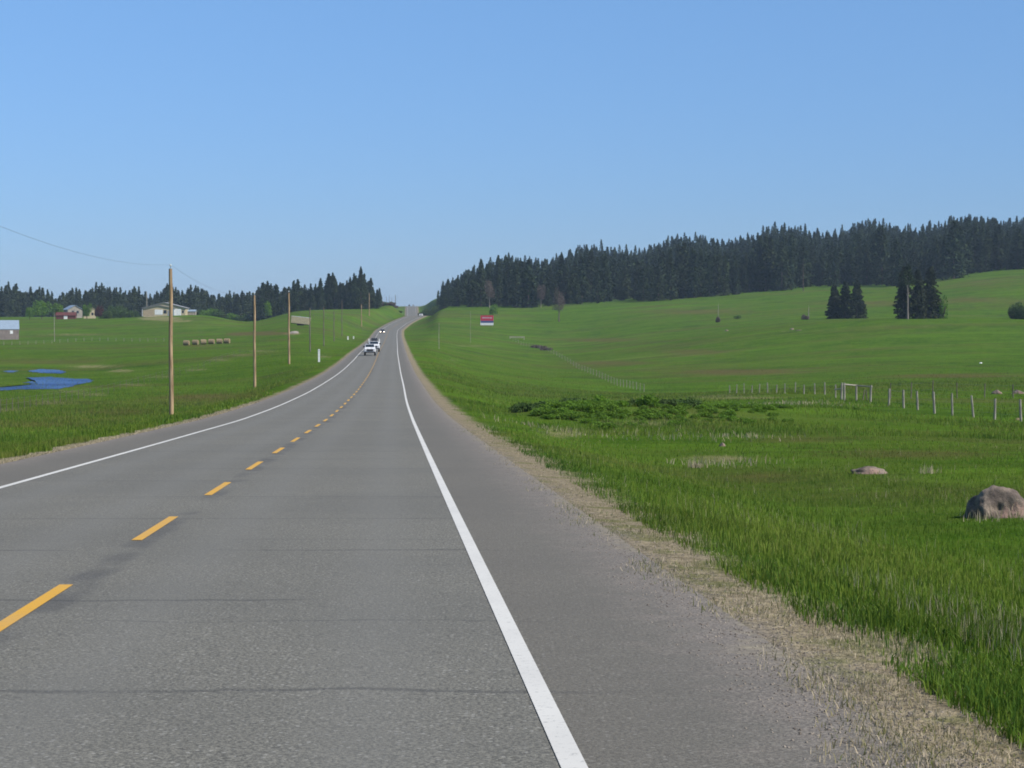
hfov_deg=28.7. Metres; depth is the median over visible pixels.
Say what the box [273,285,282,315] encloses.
conifer tree
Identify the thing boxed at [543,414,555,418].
leafy shrub
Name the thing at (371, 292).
conifer tree
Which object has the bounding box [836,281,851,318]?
conifer tree
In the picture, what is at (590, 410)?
leafy shrub
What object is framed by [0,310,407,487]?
edge line
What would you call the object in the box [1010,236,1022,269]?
conifer tree
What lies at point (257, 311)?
conifer tree
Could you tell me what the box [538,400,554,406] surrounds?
leafy shrub
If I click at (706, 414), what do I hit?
leafy shrub
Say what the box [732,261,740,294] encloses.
conifer tree
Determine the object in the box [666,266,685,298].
conifer tree
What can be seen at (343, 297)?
conifer tree
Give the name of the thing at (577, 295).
conifer tree
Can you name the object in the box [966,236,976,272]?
conifer tree
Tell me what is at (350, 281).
conifer tree
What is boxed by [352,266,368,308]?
conifer tree
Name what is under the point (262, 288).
conifer tree
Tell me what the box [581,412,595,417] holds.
leafy shrub
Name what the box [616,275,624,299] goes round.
conifer tree
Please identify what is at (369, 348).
pickup truck
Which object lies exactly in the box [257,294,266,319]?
conifer tree
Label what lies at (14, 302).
conifer forest
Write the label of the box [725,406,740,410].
leafy shrub
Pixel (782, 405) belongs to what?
leafy shrub
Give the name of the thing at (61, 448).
dry grass
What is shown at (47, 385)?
pond
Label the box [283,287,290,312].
conifer tree
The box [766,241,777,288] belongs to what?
conifer tree
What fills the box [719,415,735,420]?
leafy shrub
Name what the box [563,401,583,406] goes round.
leafy shrub
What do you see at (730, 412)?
leafy shrub
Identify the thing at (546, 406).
leafy shrub
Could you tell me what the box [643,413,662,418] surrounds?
leafy shrub
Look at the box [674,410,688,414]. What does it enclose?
leafy shrub
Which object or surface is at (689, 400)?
dark shrub
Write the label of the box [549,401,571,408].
leafy shrub
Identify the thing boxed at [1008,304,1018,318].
dark bush
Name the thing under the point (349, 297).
conifer tree
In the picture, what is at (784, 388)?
field fence
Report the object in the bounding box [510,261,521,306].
conifer tree
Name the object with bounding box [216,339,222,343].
hay bale
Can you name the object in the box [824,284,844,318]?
conifer tree
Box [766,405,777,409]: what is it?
leafy shrub
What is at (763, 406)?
leafy shrub
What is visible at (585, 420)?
leafy shrub
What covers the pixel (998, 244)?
conifer tree
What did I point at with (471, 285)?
conifer tree
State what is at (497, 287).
conifer tree
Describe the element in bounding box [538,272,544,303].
conifer tree
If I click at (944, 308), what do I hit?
leafy bush
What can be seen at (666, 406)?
leafy shrub
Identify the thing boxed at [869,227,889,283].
conifer tree
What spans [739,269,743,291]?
conifer tree
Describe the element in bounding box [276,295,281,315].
conifer tree
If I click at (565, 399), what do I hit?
dark shrub
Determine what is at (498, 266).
conifer tree
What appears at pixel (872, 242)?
conifer tree
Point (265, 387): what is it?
pasture grass
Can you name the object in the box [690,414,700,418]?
leafy shrub
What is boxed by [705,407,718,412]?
leafy shrub
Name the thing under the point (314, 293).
conifer tree
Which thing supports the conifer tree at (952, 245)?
on the ground at (990, 297)
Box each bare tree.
[484,280,494,307]
[537,285,545,299]
[552,288,565,321]
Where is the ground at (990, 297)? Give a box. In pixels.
[0,267,1023,767]
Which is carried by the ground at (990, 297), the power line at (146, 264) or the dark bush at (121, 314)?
the dark bush at (121, 314)
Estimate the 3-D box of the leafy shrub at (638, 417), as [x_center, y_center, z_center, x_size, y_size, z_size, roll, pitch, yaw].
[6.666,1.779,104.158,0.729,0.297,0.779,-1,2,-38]
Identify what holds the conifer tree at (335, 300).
on the ground at (990, 297)
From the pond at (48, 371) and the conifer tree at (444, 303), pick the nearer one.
the pond at (48, 371)
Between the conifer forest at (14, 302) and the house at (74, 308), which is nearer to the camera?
the house at (74, 308)
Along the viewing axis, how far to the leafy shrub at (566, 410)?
101.18 m
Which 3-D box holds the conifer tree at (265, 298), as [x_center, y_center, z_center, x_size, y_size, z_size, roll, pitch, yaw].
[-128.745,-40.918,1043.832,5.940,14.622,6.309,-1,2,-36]
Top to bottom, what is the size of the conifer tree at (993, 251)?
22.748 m
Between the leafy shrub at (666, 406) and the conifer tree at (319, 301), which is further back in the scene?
the conifer tree at (319, 301)
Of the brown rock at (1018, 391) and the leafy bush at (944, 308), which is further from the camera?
the leafy bush at (944, 308)
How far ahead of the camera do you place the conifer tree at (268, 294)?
1052.33 m
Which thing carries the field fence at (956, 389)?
on the ground at (990, 297)
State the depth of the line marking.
16.39 m
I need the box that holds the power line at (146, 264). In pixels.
[0,226,347,311]
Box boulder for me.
[962,485,1023,518]
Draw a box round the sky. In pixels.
[0,0,1023,305]
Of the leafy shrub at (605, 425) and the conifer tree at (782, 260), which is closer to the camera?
the leafy shrub at (605, 425)
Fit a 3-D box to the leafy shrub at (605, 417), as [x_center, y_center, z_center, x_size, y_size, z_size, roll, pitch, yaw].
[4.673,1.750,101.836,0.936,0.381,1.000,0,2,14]
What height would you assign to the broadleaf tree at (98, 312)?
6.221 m
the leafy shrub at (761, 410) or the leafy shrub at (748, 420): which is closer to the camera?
the leafy shrub at (748, 420)
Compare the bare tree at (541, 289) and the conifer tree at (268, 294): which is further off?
the conifer tree at (268, 294)
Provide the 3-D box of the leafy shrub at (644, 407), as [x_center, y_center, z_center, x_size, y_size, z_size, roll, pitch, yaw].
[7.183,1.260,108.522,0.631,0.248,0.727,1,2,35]
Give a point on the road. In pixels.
(316, 598)
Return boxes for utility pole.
[169,264,173,414]
[253,292,255,387]
[288,291,289,363]
[309,308,310,351]
[323,307,323,345]
[470,311,470,342]
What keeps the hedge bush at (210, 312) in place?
on the ground at (990, 297)
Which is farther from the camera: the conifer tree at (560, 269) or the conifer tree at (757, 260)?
the conifer tree at (560, 269)
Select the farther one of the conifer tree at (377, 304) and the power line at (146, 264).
the conifer tree at (377, 304)
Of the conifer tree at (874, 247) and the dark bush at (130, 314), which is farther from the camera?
the conifer tree at (874, 247)
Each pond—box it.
[0,377,92,389]
[30,369,63,373]
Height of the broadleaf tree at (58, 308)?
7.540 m
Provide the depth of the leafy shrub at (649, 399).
109.95 m
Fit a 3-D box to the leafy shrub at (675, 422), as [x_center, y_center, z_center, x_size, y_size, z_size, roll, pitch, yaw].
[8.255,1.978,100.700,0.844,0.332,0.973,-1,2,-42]
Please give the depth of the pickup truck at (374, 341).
387.05 m
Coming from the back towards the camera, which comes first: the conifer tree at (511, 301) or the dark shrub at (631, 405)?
the conifer tree at (511, 301)
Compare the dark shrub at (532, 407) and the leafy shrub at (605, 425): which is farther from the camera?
the dark shrub at (532, 407)
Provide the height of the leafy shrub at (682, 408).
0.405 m
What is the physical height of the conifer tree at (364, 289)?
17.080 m
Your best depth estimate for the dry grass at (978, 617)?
16.87 m
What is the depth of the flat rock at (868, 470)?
50.93 m
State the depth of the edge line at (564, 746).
12.65 m
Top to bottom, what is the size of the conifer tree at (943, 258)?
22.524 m
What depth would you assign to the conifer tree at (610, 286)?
1016.50 m
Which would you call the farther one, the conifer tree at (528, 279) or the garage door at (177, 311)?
the conifer tree at (528, 279)
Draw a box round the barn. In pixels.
[0,320,18,339]
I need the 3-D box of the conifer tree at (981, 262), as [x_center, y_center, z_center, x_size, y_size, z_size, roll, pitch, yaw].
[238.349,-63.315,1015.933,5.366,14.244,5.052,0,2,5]
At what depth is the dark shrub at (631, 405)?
111.08 m
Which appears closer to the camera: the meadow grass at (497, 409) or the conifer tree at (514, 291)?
the meadow grass at (497, 409)
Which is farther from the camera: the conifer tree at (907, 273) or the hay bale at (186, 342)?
the conifer tree at (907, 273)
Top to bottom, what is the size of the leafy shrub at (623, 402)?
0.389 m
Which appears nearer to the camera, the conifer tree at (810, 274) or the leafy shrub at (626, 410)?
the leafy shrub at (626, 410)
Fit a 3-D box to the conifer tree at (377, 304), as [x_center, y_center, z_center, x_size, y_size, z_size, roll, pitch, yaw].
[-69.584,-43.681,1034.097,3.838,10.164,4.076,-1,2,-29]
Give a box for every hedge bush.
[199,308,218,315]
[213,309,226,318]
[226,313,237,319]
[234,314,250,321]
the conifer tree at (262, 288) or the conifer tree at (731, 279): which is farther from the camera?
the conifer tree at (262, 288)
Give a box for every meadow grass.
[0,390,280,458]
[422,363,1023,439]
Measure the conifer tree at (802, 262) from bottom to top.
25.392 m
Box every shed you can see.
[55,312,76,318]
[188,310,196,314]
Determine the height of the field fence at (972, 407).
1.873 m
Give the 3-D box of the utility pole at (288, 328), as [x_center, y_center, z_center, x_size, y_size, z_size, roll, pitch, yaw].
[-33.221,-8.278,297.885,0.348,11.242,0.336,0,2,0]
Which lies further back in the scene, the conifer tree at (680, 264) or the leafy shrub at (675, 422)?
the conifer tree at (680, 264)
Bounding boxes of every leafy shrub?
[530,407,558,415]
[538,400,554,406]
[539,404,553,408]
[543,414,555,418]
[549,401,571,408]
[556,408,573,414]
[556,412,583,419]
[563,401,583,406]
[569,403,593,409]
[580,418,592,422]
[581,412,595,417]
[582,409,595,412]
[590,394,609,402]
[592,421,618,429]
[594,405,606,410]
[594,412,606,416]
[595,415,611,421]
[600,411,615,416]
[604,403,620,409]
[608,400,628,405]
[612,413,627,417]
[614,409,632,415]
[631,409,647,415]
[632,415,646,420]
[636,394,658,406]
[638,405,648,408]
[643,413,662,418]
[647,408,659,412]
[657,412,672,418]
[660,408,677,412]
[661,404,673,407]
[666,420,684,425]
[673,405,687,410]
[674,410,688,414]
[676,402,691,408]
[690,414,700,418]
[694,404,708,408]
[697,412,712,416]
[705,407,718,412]
[714,403,729,407]
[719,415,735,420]
[720,409,736,414]
[721,402,737,406]
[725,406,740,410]
[743,418,759,424]
[752,404,766,408]
[756,408,767,411]
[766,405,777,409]
[767,416,778,420]
[768,412,778,415]
[776,404,788,407]
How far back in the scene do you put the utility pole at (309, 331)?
382.80 m
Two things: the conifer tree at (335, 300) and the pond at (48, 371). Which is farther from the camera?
the conifer tree at (335, 300)
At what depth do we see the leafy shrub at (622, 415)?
103.66 m
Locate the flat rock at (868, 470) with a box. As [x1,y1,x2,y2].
[851,466,887,473]
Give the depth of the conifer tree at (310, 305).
1026.26 m
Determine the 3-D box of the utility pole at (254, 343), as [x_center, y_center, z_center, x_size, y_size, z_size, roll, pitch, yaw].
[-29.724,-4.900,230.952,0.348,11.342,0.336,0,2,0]
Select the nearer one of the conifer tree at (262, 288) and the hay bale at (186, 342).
the hay bale at (186, 342)
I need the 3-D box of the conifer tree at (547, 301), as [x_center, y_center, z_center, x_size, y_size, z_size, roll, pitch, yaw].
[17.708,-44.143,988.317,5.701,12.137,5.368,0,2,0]
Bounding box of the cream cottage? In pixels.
[84,308,95,318]
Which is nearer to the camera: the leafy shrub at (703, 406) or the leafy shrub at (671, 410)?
the leafy shrub at (671, 410)
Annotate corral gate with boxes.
[834,383,871,401]
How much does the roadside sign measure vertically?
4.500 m
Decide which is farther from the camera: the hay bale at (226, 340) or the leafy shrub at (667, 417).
the hay bale at (226, 340)
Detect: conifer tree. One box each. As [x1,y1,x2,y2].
[250,301,259,320]
[256,283,266,319]
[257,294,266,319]
[264,292,268,318]
[267,285,269,301]
[270,292,277,316]
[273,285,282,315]
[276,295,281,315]
[279,289,286,313]
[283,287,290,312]
[290,285,297,311]
[291,287,300,311]
[294,279,302,309]
[301,289,307,310]
[306,287,316,310]
[306,288,310,309]
[312,287,316,308]
[315,278,326,309]
[315,288,323,309]
[323,273,330,309]
[324,281,332,309]
[327,272,338,309]
[329,276,339,308]
[339,287,347,308]
[345,282,352,308]
[346,277,353,307]
[348,273,357,308]
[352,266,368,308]
[359,279,370,308]
[366,277,375,308]
[374,290,379,308]
[438,286,449,310]
[453,279,462,306]
[463,276,477,306]
[471,259,488,306]
[485,270,495,305]
[491,269,503,305]
[492,255,502,292]
[493,263,503,304]
[500,273,509,306]
[507,261,520,304]
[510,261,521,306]
[515,260,540,307]
[518,261,522,276]
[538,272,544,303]
[542,270,552,303]
[542,283,552,305]
[553,253,567,294]
[558,264,572,303]
[570,257,592,303]
[572,275,582,304]
[582,249,596,301]
[590,256,604,302]
[598,256,615,301]
[599,263,611,301]
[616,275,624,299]
[619,271,627,300]
[636,267,647,300]
[646,264,655,300]
[653,261,664,300]
[663,248,677,299]
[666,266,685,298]
[671,245,683,294]
[672,243,689,292]
[675,253,686,294]
[684,253,697,296]
[686,251,703,297]
[696,251,709,296]
[702,264,717,296]
[710,256,727,294]
[718,252,730,295]
[728,260,732,291]
[728,267,737,293]
[731,272,741,294]
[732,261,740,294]
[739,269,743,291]
[742,265,749,292]
[743,259,755,291]
[752,237,764,291]
[757,235,773,290]
[766,237,776,286]
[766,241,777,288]
[770,243,793,290]
[772,249,786,288]
[786,247,796,288]
[795,238,810,287]
[795,248,815,286]
[814,258,823,285]
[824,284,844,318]
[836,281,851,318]
[845,280,867,318]
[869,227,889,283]
[869,229,876,282]
[871,225,890,285]
[883,238,904,285]
[892,266,913,318]
[900,264,915,318]
[903,269,928,318]
[915,266,944,318]
[937,234,948,278]
[939,221,969,279]
[948,225,974,276]
[957,240,965,275]
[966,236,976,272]
[966,238,974,273]
[970,224,984,271]
[975,236,983,270]
[976,246,986,272]
[980,237,992,271]
[990,224,1005,269]
[990,228,1002,269]
[1002,238,1010,269]
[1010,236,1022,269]
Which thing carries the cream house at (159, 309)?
on the ground at (990, 297)
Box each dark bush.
[99,310,112,318]
[106,305,120,317]
[113,306,127,317]
[124,308,134,317]
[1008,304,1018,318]
[1014,301,1023,318]
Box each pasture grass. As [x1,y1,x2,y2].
[0,315,358,427]
[410,286,1023,399]
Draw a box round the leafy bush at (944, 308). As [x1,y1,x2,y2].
[935,295,948,318]
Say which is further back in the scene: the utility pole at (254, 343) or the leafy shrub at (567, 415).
the utility pole at (254, 343)
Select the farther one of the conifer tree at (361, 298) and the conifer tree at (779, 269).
the conifer tree at (361, 298)
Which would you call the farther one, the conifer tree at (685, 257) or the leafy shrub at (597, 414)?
the conifer tree at (685, 257)
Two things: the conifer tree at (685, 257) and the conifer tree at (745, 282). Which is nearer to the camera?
the conifer tree at (745, 282)
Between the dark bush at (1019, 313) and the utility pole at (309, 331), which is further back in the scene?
the dark bush at (1019, 313)
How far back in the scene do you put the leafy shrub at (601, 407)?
104.49 m
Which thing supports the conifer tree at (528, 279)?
on the ground at (990, 297)
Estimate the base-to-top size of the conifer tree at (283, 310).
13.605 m
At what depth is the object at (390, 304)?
1118.12 m
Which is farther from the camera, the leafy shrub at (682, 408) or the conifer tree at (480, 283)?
the conifer tree at (480, 283)
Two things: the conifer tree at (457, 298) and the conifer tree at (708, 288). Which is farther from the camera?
the conifer tree at (457, 298)
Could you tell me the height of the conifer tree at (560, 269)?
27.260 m
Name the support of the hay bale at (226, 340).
on the ground at (990, 297)
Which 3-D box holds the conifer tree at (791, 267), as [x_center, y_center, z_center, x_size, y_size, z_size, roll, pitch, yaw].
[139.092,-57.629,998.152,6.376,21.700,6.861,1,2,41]
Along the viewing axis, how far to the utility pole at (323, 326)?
461.69 m
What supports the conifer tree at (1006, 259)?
on the ground at (990, 297)
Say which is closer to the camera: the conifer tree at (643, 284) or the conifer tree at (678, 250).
the conifer tree at (643, 284)
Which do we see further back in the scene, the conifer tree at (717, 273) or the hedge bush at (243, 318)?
the conifer tree at (717, 273)
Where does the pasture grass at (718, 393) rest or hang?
on the ground at (990, 297)
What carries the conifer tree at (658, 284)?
on the ground at (990, 297)
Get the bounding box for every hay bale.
[183,340,189,344]
[192,340,198,344]
[200,339,206,343]
[208,339,214,343]
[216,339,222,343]
[223,338,229,343]
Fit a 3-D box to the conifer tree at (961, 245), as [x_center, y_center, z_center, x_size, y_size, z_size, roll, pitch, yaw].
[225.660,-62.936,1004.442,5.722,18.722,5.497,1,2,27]
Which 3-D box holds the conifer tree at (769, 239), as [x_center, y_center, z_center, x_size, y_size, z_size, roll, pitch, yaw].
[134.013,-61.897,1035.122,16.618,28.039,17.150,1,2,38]
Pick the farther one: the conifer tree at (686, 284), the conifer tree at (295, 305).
the conifer tree at (295, 305)
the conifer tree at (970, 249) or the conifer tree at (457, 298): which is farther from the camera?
the conifer tree at (457, 298)
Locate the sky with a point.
(237, 146)
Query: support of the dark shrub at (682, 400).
on the ground at (990, 297)
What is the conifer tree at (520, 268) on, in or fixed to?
on the ground at (990, 297)
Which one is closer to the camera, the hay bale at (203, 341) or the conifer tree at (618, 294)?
the hay bale at (203, 341)
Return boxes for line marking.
[0,316,414,630]
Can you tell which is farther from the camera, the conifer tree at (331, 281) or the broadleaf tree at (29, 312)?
the conifer tree at (331, 281)
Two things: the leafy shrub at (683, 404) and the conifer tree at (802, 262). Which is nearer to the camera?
the leafy shrub at (683, 404)
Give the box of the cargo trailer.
[291,316,308,325]
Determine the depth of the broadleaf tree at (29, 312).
899.00 m
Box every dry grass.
[0,401,258,463]
[453,424,1023,767]
[484,399,1023,522]
[508,416,1023,662]
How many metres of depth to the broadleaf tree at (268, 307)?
998.19 m
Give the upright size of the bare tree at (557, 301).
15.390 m
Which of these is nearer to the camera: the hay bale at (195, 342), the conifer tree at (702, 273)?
the hay bale at (195, 342)
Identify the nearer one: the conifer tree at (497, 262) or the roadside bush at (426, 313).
the conifer tree at (497, 262)
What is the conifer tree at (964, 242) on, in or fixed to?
on the ground at (990, 297)
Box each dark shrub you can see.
[509,403,529,412]
[518,402,537,411]
[558,398,577,401]
[627,401,636,406]
[658,399,669,404]
[672,398,688,404]
[686,397,704,407]
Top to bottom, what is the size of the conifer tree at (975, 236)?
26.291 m
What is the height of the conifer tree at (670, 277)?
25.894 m
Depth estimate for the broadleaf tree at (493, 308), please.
898.94 m
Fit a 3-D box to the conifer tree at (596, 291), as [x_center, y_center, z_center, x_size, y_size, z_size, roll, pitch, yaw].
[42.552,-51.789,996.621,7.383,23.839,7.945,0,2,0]
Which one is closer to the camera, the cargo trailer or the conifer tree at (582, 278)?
the cargo trailer
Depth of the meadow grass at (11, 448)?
78.90 m
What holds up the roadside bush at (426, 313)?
on the ground at (990, 297)
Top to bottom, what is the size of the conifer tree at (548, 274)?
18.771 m
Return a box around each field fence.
[729,382,824,394]
[888,389,1021,421]
[890,380,1020,397]
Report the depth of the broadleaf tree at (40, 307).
903.08 m
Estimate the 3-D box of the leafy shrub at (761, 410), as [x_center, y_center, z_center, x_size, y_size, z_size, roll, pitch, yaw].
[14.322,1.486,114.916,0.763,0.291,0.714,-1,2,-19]
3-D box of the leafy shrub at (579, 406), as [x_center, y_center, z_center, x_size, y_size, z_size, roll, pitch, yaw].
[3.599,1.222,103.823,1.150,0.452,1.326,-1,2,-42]
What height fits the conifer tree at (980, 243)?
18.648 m
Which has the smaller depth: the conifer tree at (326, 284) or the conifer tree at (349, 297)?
the conifer tree at (349, 297)
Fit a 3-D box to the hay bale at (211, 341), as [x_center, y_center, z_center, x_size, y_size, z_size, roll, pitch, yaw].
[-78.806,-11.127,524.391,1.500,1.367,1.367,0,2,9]
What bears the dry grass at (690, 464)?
on the ground at (990, 297)
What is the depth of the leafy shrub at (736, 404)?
115.71 m
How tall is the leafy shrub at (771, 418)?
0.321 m
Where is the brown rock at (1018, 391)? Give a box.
[1011,390,1023,393]
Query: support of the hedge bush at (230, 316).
on the ground at (990, 297)
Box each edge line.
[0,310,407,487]
[397,306,587,767]
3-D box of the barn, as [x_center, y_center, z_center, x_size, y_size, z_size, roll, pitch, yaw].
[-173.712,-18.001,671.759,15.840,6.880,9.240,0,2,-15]
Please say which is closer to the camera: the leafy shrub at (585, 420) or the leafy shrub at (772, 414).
the leafy shrub at (585, 420)
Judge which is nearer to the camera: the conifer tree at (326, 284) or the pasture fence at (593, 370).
the pasture fence at (593, 370)
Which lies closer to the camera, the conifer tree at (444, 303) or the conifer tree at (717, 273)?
the conifer tree at (717, 273)
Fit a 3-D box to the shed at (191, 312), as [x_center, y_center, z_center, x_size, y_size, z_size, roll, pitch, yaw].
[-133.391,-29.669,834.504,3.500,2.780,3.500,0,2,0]
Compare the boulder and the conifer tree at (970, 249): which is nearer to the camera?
the boulder
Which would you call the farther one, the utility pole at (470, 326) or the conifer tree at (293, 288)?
the conifer tree at (293, 288)
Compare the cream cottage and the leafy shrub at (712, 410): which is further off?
the cream cottage
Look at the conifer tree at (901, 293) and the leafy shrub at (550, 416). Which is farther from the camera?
the conifer tree at (901, 293)
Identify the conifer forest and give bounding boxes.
[0,273,382,319]
[436,214,1023,308]
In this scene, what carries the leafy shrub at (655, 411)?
on the ground at (990, 297)
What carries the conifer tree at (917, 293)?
on the ground at (990, 297)
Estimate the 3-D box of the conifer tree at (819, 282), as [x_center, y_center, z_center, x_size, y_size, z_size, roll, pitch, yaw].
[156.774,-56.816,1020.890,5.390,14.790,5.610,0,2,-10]
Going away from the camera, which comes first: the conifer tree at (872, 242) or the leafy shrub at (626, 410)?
the leafy shrub at (626, 410)
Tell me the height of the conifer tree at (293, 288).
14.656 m
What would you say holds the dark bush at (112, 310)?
on the ground at (990, 297)
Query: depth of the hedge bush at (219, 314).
998.99 m
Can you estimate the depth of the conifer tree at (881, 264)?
998.80 m
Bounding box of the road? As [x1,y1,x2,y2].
[0,306,948,767]
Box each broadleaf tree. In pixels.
[25,307,34,319]
[32,300,51,318]
[52,303,62,315]
[83,303,91,318]
[94,305,103,318]
[263,301,271,316]
[489,304,497,314]
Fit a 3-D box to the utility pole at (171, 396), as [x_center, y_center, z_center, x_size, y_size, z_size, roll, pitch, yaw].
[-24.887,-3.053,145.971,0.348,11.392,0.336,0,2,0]
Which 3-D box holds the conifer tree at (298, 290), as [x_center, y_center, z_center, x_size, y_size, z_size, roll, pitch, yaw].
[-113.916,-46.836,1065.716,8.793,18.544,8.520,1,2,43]
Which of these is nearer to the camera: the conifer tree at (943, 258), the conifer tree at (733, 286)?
the conifer tree at (733, 286)
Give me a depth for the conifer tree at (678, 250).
1030.62 m
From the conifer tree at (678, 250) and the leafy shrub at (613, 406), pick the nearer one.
the leafy shrub at (613, 406)
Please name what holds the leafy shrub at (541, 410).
on the ground at (990, 297)
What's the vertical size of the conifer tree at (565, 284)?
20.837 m
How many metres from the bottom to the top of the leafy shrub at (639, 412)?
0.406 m
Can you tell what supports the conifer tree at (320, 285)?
on the ground at (990, 297)
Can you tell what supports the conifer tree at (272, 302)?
on the ground at (990, 297)
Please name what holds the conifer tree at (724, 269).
on the ground at (990, 297)
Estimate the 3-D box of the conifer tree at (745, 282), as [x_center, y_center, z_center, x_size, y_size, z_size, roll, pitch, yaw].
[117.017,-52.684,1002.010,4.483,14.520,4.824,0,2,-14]
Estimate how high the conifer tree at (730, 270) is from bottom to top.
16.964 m
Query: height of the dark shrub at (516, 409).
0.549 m
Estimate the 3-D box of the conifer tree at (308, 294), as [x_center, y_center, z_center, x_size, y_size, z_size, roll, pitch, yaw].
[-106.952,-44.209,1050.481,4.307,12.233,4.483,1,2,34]
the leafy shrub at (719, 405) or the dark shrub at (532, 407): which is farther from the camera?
the leafy shrub at (719, 405)
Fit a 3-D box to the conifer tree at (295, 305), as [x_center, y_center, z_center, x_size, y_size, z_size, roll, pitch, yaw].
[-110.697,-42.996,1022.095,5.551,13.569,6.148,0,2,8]
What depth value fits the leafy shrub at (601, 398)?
110.08 m
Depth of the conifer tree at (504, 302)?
1002.15 m
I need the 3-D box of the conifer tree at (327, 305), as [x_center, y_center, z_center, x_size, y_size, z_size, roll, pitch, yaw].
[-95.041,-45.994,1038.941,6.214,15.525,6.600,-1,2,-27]
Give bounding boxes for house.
[63,305,82,317]
[142,302,188,316]
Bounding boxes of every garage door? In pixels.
[155,310,162,314]
[173,309,180,315]
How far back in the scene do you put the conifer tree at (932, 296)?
599.00 m
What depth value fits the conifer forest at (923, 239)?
1281.54 m
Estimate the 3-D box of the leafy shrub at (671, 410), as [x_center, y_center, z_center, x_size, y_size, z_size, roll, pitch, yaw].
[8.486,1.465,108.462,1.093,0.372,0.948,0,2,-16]
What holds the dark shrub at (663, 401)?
on the ground at (990, 297)
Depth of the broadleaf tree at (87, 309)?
879.19 m
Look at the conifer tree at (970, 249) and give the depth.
1024.05 m
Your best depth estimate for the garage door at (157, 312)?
826.94 m
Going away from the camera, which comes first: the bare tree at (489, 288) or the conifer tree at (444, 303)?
the bare tree at (489, 288)
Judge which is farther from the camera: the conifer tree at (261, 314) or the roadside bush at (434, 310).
the roadside bush at (434, 310)
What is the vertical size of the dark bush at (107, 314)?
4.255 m
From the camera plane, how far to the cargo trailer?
666.47 m
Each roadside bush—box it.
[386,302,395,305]
[422,309,430,315]
[431,305,440,313]
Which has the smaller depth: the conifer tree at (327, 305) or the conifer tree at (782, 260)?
the conifer tree at (782, 260)
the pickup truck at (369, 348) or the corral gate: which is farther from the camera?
the pickup truck at (369, 348)
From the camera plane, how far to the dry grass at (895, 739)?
11.35 m
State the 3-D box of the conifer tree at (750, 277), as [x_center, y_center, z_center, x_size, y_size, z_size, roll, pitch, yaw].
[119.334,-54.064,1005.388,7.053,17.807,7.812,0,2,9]
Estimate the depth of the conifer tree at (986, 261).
1021.19 m
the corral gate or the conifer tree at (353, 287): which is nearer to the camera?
the corral gate
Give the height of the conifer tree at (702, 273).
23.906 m
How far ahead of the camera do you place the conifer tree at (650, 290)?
979.58 m
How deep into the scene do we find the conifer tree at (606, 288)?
1015.57 m
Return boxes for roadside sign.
[480,315,493,325]
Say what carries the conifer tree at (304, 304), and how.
on the ground at (990, 297)
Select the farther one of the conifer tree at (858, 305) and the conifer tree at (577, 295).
the conifer tree at (577, 295)
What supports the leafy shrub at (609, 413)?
on the ground at (990, 297)
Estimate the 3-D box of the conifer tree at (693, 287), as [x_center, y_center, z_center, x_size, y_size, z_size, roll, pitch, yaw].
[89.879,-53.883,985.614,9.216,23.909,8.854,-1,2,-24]
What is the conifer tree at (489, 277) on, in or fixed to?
on the ground at (990, 297)
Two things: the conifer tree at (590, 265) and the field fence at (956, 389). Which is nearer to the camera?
the field fence at (956, 389)
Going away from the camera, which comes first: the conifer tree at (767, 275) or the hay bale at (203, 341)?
the hay bale at (203, 341)
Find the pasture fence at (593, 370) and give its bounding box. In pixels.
[514,339,640,389]
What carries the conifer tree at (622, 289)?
on the ground at (990, 297)
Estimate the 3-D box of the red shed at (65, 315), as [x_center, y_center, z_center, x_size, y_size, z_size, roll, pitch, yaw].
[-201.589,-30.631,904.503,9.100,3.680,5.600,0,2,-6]
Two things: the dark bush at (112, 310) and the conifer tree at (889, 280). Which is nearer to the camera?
the dark bush at (112, 310)
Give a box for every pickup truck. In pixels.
[363,344,376,355]
[368,338,380,351]

